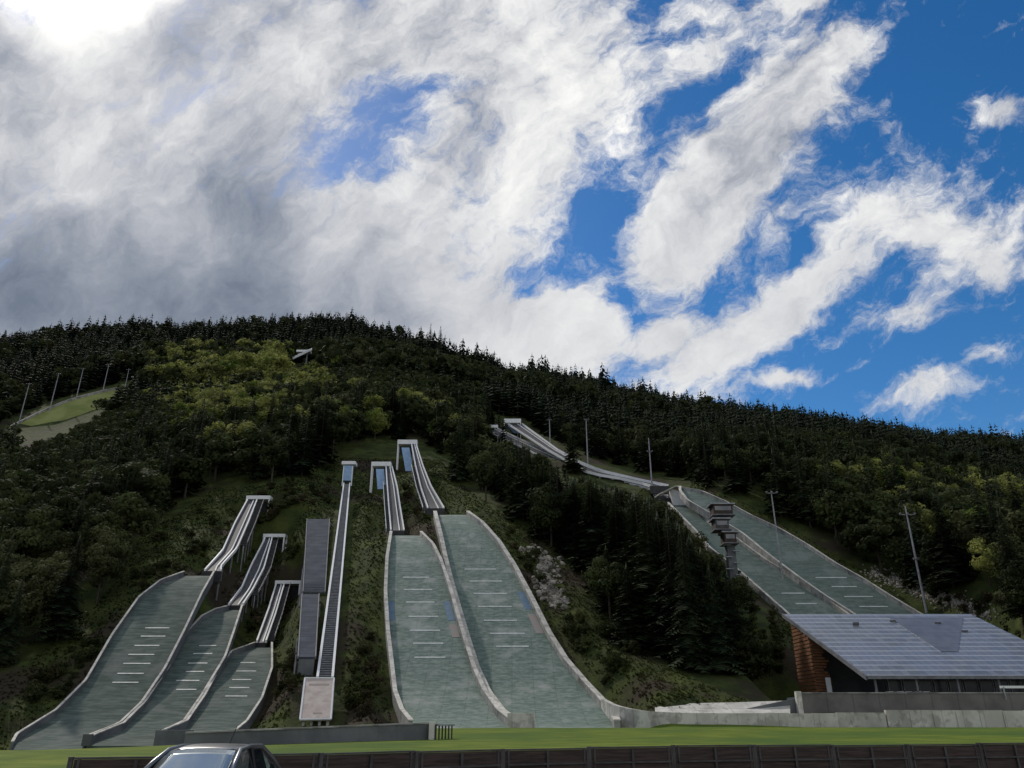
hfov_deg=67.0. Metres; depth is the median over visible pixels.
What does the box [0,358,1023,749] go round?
hillside
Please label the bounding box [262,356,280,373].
broadleaf tree
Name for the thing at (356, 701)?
bush
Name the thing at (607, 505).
spruce tree
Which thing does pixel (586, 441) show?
floodlight pole
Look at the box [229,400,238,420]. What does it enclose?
spruce tree
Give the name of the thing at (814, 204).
sky
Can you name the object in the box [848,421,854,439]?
spruce tree
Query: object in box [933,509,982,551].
broadleaf tree
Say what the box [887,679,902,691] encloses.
window
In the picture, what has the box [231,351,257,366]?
broadleaf tree
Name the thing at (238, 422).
broadleaf tree
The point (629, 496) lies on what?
spruce tree
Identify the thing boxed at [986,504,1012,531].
broadleaf tree
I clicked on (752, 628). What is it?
bush
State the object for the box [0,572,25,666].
spruce tree
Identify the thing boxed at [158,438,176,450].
broadleaf tree
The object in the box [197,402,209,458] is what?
spruce tree
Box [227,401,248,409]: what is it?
broadleaf tree
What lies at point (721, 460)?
broadleaf tree
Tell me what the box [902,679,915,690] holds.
window
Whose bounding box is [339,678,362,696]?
bush
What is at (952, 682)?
window
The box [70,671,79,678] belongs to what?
bush
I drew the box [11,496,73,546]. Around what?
broadleaf tree
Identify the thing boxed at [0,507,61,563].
broadleaf tree
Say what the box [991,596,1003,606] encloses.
bush
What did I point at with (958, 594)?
bush
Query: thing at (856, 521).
broadleaf tree
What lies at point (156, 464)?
broadleaf tree
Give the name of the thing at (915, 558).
floodlight pole
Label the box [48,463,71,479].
broadleaf tree
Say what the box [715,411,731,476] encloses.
spruce tree
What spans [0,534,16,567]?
spruce tree
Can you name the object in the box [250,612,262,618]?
bush
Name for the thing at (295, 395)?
spruce tree
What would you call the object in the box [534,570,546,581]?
bush
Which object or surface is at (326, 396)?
spruce tree
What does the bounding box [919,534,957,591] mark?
broadleaf tree
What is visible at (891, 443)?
spruce tree
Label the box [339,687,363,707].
bush
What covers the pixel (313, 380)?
broadleaf tree
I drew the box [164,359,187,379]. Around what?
broadleaf tree
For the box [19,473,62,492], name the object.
broadleaf tree
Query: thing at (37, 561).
broadleaf tree
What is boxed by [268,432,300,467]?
broadleaf tree
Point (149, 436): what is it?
spruce tree
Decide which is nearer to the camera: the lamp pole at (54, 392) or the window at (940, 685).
the window at (940, 685)
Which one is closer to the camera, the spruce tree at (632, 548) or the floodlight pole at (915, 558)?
the spruce tree at (632, 548)
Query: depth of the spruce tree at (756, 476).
260.58 m
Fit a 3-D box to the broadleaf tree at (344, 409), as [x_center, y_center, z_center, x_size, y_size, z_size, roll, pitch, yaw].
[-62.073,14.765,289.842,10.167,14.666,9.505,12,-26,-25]
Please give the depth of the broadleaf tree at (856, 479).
233.79 m
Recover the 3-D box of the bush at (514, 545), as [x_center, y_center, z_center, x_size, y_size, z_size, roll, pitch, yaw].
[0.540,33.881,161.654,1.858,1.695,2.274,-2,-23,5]
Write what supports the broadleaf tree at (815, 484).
on the hillside
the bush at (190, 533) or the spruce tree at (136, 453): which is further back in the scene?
the spruce tree at (136, 453)
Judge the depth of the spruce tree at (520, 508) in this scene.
190.06 m
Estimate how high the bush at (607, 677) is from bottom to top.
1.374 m
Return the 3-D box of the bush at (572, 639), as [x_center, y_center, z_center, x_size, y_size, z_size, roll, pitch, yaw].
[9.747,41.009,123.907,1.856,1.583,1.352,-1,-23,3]
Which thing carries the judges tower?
on the hillside
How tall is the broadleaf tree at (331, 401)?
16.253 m
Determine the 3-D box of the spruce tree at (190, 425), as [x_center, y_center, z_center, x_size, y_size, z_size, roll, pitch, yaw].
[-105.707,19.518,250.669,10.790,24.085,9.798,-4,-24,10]
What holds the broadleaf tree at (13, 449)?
on the hillside
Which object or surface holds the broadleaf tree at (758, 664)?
on the hillside
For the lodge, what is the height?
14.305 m
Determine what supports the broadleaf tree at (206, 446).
on the hillside
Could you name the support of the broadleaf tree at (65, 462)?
on the hillside
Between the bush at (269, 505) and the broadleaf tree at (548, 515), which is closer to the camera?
the broadleaf tree at (548, 515)
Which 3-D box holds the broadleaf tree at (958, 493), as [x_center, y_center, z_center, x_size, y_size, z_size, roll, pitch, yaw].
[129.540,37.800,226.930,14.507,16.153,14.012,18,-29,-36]
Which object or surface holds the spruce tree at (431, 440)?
on the hillside
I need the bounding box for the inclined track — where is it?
[316,461,356,676]
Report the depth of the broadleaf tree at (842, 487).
222.38 m
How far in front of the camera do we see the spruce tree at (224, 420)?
263.50 m
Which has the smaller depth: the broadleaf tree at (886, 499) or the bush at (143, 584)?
the bush at (143, 584)
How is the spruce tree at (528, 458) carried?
on the hillside
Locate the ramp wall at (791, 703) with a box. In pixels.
[747,698,796,712]
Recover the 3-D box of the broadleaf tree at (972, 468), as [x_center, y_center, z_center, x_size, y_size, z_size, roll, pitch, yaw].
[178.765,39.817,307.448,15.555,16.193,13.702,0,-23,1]
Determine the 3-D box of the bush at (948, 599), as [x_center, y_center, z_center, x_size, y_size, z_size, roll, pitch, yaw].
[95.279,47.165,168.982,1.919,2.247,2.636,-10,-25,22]
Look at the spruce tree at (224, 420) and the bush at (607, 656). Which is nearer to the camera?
the bush at (607, 656)
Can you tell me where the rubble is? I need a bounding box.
[859,563,996,622]
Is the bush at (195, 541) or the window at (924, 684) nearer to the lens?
the window at (924, 684)
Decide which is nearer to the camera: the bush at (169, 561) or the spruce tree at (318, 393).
the bush at (169, 561)
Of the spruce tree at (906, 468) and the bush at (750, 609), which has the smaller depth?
the bush at (750, 609)
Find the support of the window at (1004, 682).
in the lodge
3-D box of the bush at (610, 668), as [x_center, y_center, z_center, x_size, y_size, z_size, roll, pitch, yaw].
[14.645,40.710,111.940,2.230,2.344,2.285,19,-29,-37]
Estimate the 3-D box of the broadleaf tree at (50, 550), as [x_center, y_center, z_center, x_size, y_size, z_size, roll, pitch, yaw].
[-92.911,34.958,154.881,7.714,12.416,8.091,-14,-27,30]
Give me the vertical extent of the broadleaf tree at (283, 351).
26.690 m
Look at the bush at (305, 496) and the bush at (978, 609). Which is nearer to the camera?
the bush at (978, 609)
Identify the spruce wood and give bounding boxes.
[0,309,1023,466]
[6,366,1023,607]
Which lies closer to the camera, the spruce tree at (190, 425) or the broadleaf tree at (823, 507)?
the broadleaf tree at (823, 507)
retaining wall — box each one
[184,722,435,744]
[601,698,1023,727]
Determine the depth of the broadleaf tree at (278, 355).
615.22 m
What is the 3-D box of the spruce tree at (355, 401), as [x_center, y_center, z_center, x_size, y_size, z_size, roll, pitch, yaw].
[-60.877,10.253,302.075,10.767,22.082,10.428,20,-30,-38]
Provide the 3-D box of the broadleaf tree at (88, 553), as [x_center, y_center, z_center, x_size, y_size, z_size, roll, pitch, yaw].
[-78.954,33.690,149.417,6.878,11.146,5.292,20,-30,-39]
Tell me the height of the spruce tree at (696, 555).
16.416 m
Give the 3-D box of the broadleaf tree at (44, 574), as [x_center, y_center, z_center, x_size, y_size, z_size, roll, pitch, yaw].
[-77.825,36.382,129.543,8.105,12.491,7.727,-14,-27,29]
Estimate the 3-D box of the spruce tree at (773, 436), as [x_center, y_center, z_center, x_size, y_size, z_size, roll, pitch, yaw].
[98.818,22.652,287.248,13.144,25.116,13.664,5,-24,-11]
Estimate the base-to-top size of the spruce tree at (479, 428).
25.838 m
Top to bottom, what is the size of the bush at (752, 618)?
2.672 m
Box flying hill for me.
[11,348,311,425]
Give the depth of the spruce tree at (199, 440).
232.42 m
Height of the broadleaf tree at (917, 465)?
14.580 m
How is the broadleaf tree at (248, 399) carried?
on the hillside
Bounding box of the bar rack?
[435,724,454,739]
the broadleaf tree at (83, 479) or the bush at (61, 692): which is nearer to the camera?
the bush at (61, 692)
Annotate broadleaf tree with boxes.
[0,440,28,458]
[0,446,19,463]
[0,478,31,507]
[0,486,30,509]
[0,498,19,522]
[0,505,50,557]
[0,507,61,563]
[0,539,34,565]
[0,560,37,584]
[0,579,51,646]
[1,469,52,491]
[6,452,53,475]
[7,464,22,477]
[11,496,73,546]
[13,487,50,507]
[15,557,42,584]
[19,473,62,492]
[21,509,69,562]
[25,529,66,560]
[25,564,79,634]
[26,551,77,582]
[30,479,91,505]
[31,463,53,480]
[34,451,64,469]
[39,494,88,530]
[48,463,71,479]
[49,459,81,476]
[50,492,87,530]
[53,445,78,460]
[56,471,81,489]
[57,521,95,563]
[64,491,108,528]
[67,468,89,479]
[77,476,139,502]
[78,473,103,486]
[79,455,113,472]
[79,504,108,542]
[81,451,106,462]
[81,466,107,482]
[84,545,127,603]
[85,530,121,576]
[88,515,133,545]
[89,491,165,538]
[89,533,133,591]
[95,492,133,531]
[103,464,171,512]
[106,450,146,467]
[108,462,167,506]
[127,457,164,474]
[140,449,170,467]
[144,363,172,380]
[144,422,168,442]
[151,455,179,484]
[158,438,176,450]
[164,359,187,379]
[169,415,191,434]
[171,428,210,461]
[171,450,211,498]
[173,422,199,438]
[180,415,199,429]
[184,362,212,383]
[195,431,209,468]
[196,402,214,417]
[199,354,219,362]
[199,388,217,399]
[200,362,228,381]
[200,429,227,476]
[203,421,239,438]
[203,435,235,482]
[204,428,228,476]
[207,402,230,420]
[209,390,233,406]
[212,387,237,396]
[220,428,238,470]
[222,351,242,360]
[226,420,256,440]
[226,420,259,430]
[227,353,238,372]
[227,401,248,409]
[229,395,252,403]
[229,397,248,405]
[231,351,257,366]
[233,412,253,422]
[241,426,275,471]
[247,393,280,413]
[249,397,277,412]
[251,355,272,372]
[254,414,266,425]
[254,437,289,481]
[256,408,277,421]
[257,346,279,353]
[258,349,276,359]
[260,391,288,398]
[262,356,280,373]
[267,356,295,372]
[268,351,293,368]
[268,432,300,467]
[272,405,300,424]
[273,346,287,355]
[287,404,310,423]
[295,399,322,425]
[297,376,324,389]
[306,397,343,412]
[318,408,352,453]
[320,394,341,405]
[336,405,359,415]
[347,376,365,386]
[360,394,389,423]
[364,407,390,439]
[396,387,415,397]
[409,391,424,397]
[422,396,438,409]
[447,413,464,434]
[453,412,493,438]
[463,440,487,483]
[465,450,501,492]
[466,454,500,501]
[483,439,518,466]
[515,453,556,492]
[525,482,574,546]
[564,479,608,509]
[581,556,633,619]
[600,492,665,538]
[653,499,685,535]
[673,531,726,580]
[679,434,697,471]
[709,442,736,484]
[719,574,760,623]
[729,432,751,446]
[730,443,764,486]
[732,629,775,682]
[744,431,786,457]
[756,443,790,477]
[782,455,823,487]
[802,472,838,496]
[811,490,845,544]
[815,460,845,476]
[816,490,848,537]
[832,477,863,501]
[833,491,883,542]
[835,463,865,490]
[839,509,865,538]
[841,470,875,495]
[846,460,877,480]
[854,517,898,571]
[856,454,881,479]
[860,506,885,536]
[862,499,929,551]
[866,487,901,508]
[871,457,883,465]
[873,464,884,479]
[875,463,912,488]
[875,490,898,501]
[878,453,900,463]
[880,465,921,488]
[881,455,900,465]
[881,537,916,574]
[890,502,929,542]
[892,484,906,499]
[895,476,922,491]
[897,493,909,511]
[898,489,940,511]
[904,462,922,469]
[907,488,954,509]
[909,465,939,482]
[909,477,937,494]
[909,509,950,540]
[916,472,942,487]
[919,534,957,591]
[926,523,954,537]
[927,471,957,484]
[930,490,987,516]
[933,482,958,489]
[933,486,972,498]
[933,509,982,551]
[939,465,980,475]
[951,473,985,491]
[956,524,991,574]
[957,505,988,532]
[967,536,1003,586]
[974,477,1005,486]
[978,484,1015,499]
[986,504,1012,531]
[987,503,1010,516]
[989,533,1023,582]
[993,472,1022,484]
[993,509,1023,550]
[999,480,1023,498]
[999,558,1023,605]
[1015,554,1023,576]
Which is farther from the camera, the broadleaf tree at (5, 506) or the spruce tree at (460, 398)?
the spruce tree at (460, 398)
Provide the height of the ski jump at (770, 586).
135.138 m
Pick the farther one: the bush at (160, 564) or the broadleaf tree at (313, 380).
the broadleaf tree at (313, 380)
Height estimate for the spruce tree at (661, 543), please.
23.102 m
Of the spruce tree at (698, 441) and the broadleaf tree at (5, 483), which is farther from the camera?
the spruce tree at (698, 441)
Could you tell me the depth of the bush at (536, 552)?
160.67 m
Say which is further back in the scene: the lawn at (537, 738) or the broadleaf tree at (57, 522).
the broadleaf tree at (57, 522)
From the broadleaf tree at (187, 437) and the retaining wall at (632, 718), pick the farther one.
the broadleaf tree at (187, 437)
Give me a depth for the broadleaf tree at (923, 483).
231.12 m
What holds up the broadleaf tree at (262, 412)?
on the hillside
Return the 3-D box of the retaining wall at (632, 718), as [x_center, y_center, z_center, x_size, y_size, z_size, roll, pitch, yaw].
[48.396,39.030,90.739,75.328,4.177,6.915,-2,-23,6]
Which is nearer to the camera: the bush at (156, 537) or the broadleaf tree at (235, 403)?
the bush at (156, 537)
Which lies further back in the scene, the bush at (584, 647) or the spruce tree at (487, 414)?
the spruce tree at (487, 414)
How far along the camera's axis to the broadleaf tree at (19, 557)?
145.66 m
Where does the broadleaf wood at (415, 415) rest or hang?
on the hillside
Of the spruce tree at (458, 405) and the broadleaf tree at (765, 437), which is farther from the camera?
the spruce tree at (458, 405)
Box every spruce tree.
[0,419,5,437]
[0,534,3,580]
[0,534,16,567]
[0,543,14,640]
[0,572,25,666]
[1,420,17,454]
[25,535,87,643]
[38,447,47,474]
[62,492,85,572]
[71,436,85,465]
[79,456,87,476]
[83,467,94,498]
[85,446,103,491]
[94,473,118,538]
[105,447,120,480]
[120,474,132,533]
[123,429,127,446]
[130,436,139,463]
[137,412,158,448]
[150,447,176,510]
[156,420,168,447]
[158,436,176,503]
[167,404,181,443]
[169,413,194,478]
[170,426,206,494]
[172,434,184,479]
[191,403,205,459]
[195,417,207,485]
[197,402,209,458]
[209,396,217,427]
[212,414,237,471]
[218,385,223,404]
[220,405,227,429]
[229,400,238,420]
[243,397,259,421]
[245,419,270,481]
[260,389,276,425]
[268,409,275,425]
[273,413,297,476]
[283,387,297,431]
[285,387,298,409]
[287,379,292,399]
[288,405,318,475]
[290,415,303,466]
[291,399,316,464]
[307,375,324,426]
[308,398,339,464]
[319,384,332,442]
[351,378,370,436]
[352,387,365,433]
[359,377,364,395]
[372,390,393,434]
[388,377,406,432]
[389,394,407,439]
[391,383,414,432]
[418,384,430,429]
[425,400,445,446]
[427,326,433,349]
[435,327,445,350]
[443,411,471,481]
[444,416,467,467]
[454,386,465,407]
[455,391,462,414]
[464,412,477,478]
[467,397,486,440]
[482,399,497,442]
[489,441,505,492]
[489,444,497,486]
[494,440,514,502]
[503,443,535,519]
[517,445,531,507]
[525,460,562,539]
[527,447,534,500]
[541,460,561,541]
[552,466,564,492]
[552,477,583,555]
[554,463,564,508]
[559,422,585,473]
[563,474,612,571]
[563,481,582,553]
[568,484,608,564]
[574,477,599,565]
[584,486,632,593]
[591,545,620,611]
[602,483,610,540]
[606,565,657,646]
[607,492,654,618]
[613,417,628,464]
[615,487,626,509]
[615,495,676,647]
[620,501,645,583]
[622,492,632,533]
[624,494,643,539]
[630,511,675,636]
[635,427,656,470]
[644,497,664,547]
[644,514,704,657]
[646,521,720,645]
[648,502,658,547]
[649,497,663,534]
[663,510,672,549]
[665,515,678,572]
[665,525,713,672]
[666,430,677,466]
[669,429,686,475]
[669,511,686,542]
[680,429,690,477]
[680,538,711,644]
[682,626,712,670]
[684,429,694,479]
[685,534,701,574]
[689,417,724,482]
[690,418,714,482]
[690,538,705,581]
[695,548,725,648]
[697,439,718,488]
[697,565,747,675]
[705,619,738,673]
[710,555,745,627]
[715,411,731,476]
[715,418,732,475]
[718,571,771,674]
[722,434,755,493]
[728,421,753,481]
[735,415,751,472]
[749,412,769,479]
[749,417,755,436]
[761,431,780,489]
[763,416,771,435]
[764,449,800,517]
[766,442,783,500]
[770,414,787,442]
[772,419,785,457]
[780,453,796,508]
[789,444,822,524]
[800,443,814,488]
[820,456,837,517]
[821,442,841,479]
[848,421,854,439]
[860,468,869,502]
[865,466,885,535]
[869,430,882,466]
[877,448,899,498]
[886,428,893,445]
[888,451,899,489]
[889,446,905,486]
[894,447,906,484]
[896,422,904,447]
[901,505,931,587]
[903,451,910,474]
[905,449,915,470]
[905,488,931,574]
[919,432,937,461]
[921,490,929,509]
[922,493,983,590]
[933,483,970,566]
[938,465,949,485]
[965,469,992,559]
[984,484,1005,571]
[985,471,1000,505]
[992,473,1002,497]
[993,511,1023,624]
[994,473,1006,504]
[995,508,1015,588]
[999,473,1023,545]
[1009,450,1022,476]
[1011,480,1022,508]
[1019,473,1023,535]
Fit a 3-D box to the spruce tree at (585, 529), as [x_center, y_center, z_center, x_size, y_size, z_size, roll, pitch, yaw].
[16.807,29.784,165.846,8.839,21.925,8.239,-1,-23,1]
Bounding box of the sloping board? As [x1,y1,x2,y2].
[299,677,334,725]
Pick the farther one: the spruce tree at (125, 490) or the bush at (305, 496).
the bush at (305, 496)
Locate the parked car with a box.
[144,726,280,767]
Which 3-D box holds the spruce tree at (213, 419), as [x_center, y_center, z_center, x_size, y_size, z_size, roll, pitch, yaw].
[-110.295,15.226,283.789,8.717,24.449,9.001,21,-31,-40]
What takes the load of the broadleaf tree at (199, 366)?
on the hillside
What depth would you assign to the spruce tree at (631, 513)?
155.55 m
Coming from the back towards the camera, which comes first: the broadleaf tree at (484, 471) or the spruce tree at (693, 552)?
the broadleaf tree at (484, 471)
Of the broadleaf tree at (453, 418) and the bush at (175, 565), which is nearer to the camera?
the bush at (175, 565)
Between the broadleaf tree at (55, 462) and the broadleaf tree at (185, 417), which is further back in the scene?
the broadleaf tree at (185, 417)
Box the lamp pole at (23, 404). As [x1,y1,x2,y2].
[18,383,31,423]
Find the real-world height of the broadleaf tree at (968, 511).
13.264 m
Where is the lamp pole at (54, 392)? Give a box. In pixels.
[49,373,60,410]
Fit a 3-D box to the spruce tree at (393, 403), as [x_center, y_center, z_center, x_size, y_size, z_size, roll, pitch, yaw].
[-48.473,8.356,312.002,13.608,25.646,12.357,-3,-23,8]
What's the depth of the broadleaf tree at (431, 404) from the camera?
329.35 m
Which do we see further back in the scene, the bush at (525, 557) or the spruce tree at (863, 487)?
the spruce tree at (863, 487)
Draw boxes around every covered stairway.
[293,593,320,677]
[298,519,330,608]
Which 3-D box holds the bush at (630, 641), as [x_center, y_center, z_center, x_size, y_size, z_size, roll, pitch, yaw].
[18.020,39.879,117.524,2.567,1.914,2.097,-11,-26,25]
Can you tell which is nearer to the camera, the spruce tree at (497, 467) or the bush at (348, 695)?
the bush at (348, 695)
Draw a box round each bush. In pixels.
[25,686,45,703]
[27,666,47,680]
[45,661,66,679]
[45,685,60,697]
[54,685,70,697]
[57,662,69,673]
[65,678,73,686]
[67,645,76,652]
[69,646,92,665]
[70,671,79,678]
[72,631,82,639]
[83,633,105,647]
[87,645,99,658]
[97,619,104,626]
[128,566,142,578]
[138,578,150,590]
[140,566,153,578]
[151,533,160,541]
[153,558,168,571]
[159,531,168,539]
[162,558,171,565]
[162,568,170,574]
[171,562,181,568]
[184,544,199,554]
[186,529,195,537]
[191,538,198,544]
[195,506,204,512]
[197,538,207,550]
[199,543,210,550]
[208,515,218,524]
[243,620,256,632]
[245,619,259,628]
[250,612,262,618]
[251,615,261,624]
[265,502,272,509]
[266,482,275,489]
[271,688,279,699]
[274,680,284,690]
[275,655,293,675]
[281,660,292,671]
[282,670,300,684]
[283,544,291,551]
[284,674,299,687]
[285,647,293,655]
[286,486,297,494]
[286,552,294,558]
[287,541,299,551]
[287,650,298,666]
[288,546,298,555]
[299,492,309,501]
[307,483,316,490]
[311,489,318,495]
[323,495,331,502]
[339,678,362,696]
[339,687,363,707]
[345,653,361,667]
[349,662,358,672]
[352,693,361,707]
[355,640,374,656]
[362,658,380,673]
[364,631,375,639]
[401,481,409,489]
[412,504,422,514]
[422,513,429,519]
[507,526,516,532]
[510,542,518,549]
[518,551,531,560]
[525,560,534,571]
[530,548,538,557]
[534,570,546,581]
[561,623,568,633]
[563,612,573,623]
[566,620,583,637]
[568,636,576,643]
[574,609,588,622]
[579,639,592,652]
[582,624,590,633]
[597,620,614,637]
[599,678,607,685]
[600,651,615,670]
[604,673,610,679]
[605,657,621,672]
[613,654,622,665]
[623,640,637,651]
[740,616,752,625]
[744,602,756,613]
[745,612,757,625]
[747,625,758,635]
[757,628,767,638]
[766,615,775,621]
[769,620,780,629]
[770,626,784,638]
[772,634,784,642]
[772,646,786,656]
[900,577,911,585]
[907,582,915,587]
[925,587,937,593]
[930,590,939,598]
[937,597,942,604]
[943,595,951,604]
[954,591,964,600]
[957,604,966,611]
[971,599,985,610]
[974,606,984,614]
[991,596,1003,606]
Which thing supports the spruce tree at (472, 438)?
on the hillside
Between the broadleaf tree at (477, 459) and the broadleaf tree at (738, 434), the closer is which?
the broadleaf tree at (477, 459)
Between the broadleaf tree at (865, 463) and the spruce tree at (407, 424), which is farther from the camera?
the spruce tree at (407, 424)
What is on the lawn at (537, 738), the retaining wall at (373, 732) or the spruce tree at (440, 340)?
the retaining wall at (373, 732)
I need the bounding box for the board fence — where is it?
[66,743,1023,767]
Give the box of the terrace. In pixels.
[787,691,1023,712]
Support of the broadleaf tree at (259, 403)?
on the hillside
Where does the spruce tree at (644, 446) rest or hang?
on the hillside
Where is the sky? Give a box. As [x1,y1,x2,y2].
[0,0,1023,440]
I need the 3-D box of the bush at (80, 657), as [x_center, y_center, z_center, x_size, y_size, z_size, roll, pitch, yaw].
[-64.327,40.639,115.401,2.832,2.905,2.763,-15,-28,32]
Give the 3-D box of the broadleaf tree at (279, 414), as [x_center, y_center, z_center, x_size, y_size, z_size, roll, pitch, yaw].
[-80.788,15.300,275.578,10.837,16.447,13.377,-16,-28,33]
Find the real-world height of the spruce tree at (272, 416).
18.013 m
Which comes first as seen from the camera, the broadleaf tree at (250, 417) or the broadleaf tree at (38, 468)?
the broadleaf tree at (38, 468)
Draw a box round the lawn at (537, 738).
[0,724,1023,767]
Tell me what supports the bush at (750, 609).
on the hillside
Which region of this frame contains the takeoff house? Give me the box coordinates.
[655,486,684,504]
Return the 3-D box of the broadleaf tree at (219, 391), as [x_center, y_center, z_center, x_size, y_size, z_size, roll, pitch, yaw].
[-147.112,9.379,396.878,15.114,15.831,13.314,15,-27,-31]
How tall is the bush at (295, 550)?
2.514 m
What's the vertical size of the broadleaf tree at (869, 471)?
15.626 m
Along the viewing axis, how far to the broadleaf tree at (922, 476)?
257.27 m
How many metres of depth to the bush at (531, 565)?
150.93 m
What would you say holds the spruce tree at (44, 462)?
on the hillside
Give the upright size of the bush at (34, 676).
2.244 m
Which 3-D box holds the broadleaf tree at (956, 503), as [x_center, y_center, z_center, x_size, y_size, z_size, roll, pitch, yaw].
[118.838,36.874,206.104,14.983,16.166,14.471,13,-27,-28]
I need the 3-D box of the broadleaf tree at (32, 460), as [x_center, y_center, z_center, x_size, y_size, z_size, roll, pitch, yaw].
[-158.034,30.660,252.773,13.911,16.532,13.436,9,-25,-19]
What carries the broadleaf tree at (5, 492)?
on the hillside
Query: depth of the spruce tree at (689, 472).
335.17 m
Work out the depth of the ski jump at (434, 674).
120.91 m
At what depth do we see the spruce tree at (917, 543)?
190.49 m
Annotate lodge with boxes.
[782,613,1023,691]
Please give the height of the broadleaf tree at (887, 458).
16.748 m
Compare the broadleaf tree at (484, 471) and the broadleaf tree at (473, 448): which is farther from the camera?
the broadleaf tree at (473, 448)
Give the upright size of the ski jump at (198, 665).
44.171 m
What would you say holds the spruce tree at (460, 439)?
on the hillside
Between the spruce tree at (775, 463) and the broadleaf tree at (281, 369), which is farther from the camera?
the broadleaf tree at (281, 369)
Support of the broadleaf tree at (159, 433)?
on the hillside
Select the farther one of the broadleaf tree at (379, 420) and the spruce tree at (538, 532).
the broadleaf tree at (379, 420)
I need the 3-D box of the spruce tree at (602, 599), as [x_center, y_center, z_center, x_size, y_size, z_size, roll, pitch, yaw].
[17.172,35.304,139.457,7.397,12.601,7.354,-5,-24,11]
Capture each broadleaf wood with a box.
[0,315,1023,469]
[0,377,1023,615]
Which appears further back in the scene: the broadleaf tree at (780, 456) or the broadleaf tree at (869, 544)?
the broadleaf tree at (780, 456)
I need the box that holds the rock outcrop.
[518,543,569,609]
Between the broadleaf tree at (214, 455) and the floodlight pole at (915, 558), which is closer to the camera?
the floodlight pole at (915, 558)
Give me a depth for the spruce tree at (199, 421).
265.44 m
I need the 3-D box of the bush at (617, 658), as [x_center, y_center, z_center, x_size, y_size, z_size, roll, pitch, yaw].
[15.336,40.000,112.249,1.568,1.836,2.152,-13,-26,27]
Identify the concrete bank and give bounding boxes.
[655,701,790,712]
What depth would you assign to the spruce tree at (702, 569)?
127.68 m
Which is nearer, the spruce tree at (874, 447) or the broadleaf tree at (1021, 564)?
the broadleaf tree at (1021, 564)
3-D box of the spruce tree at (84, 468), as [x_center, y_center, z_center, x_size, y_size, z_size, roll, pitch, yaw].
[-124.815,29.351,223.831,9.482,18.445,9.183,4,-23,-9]
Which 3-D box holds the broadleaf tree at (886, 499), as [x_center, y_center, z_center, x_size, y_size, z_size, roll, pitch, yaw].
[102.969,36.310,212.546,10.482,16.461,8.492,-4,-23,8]
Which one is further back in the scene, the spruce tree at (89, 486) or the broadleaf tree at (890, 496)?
the broadleaf tree at (890, 496)
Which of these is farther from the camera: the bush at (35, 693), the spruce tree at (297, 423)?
the spruce tree at (297, 423)
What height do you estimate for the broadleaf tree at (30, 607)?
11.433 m
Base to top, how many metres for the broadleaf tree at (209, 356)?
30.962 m
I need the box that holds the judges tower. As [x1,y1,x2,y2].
[706,503,742,606]
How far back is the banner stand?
94.56 m
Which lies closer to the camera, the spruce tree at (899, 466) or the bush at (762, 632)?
the bush at (762, 632)
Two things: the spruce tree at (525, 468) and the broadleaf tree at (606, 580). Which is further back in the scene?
the spruce tree at (525, 468)
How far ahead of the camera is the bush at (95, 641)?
118.66 m
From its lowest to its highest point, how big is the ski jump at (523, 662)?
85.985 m
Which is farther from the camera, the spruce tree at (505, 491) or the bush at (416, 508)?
the spruce tree at (505, 491)
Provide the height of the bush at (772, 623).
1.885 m
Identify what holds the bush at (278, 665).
on the hillside
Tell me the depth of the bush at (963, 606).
163.94 m
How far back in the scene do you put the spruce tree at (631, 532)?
147.65 m
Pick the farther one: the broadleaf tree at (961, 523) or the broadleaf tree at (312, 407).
the broadleaf tree at (312, 407)
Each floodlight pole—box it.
[584,419,587,463]
[647,438,653,496]
[766,491,783,578]
[899,506,927,612]
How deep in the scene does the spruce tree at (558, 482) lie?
196.11 m
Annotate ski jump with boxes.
[9,496,272,749]
[86,534,287,747]
[163,580,300,730]
[369,462,534,727]
[396,440,620,727]
[491,425,849,636]
[504,419,922,613]
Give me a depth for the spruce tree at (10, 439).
285.07 m
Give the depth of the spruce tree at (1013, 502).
168.40 m
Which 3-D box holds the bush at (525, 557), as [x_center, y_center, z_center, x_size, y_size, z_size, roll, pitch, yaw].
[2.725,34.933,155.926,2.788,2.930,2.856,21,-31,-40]
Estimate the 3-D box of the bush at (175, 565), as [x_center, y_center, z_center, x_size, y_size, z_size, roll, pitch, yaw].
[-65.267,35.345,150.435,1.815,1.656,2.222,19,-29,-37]
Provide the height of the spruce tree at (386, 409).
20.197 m
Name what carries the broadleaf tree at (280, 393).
on the hillside
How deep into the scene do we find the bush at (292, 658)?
112.29 m
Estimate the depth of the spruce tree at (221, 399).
315.86 m
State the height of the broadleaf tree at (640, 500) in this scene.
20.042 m
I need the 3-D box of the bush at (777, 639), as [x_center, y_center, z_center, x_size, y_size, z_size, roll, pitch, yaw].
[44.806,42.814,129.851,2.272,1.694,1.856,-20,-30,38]
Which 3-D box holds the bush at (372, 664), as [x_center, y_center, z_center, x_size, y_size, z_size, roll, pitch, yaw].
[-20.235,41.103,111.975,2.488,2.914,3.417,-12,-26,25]
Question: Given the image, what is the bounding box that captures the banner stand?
[1000,686,1023,698]
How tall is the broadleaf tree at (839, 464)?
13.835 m
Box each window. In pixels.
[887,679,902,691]
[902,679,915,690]
[917,679,933,691]
[933,679,948,691]
[948,679,964,691]
[963,679,979,691]
[978,679,994,691]
[993,679,1010,691]
[1009,679,1023,691]
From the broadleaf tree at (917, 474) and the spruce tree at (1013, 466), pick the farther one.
the spruce tree at (1013, 466)
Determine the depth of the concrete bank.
93.42 m

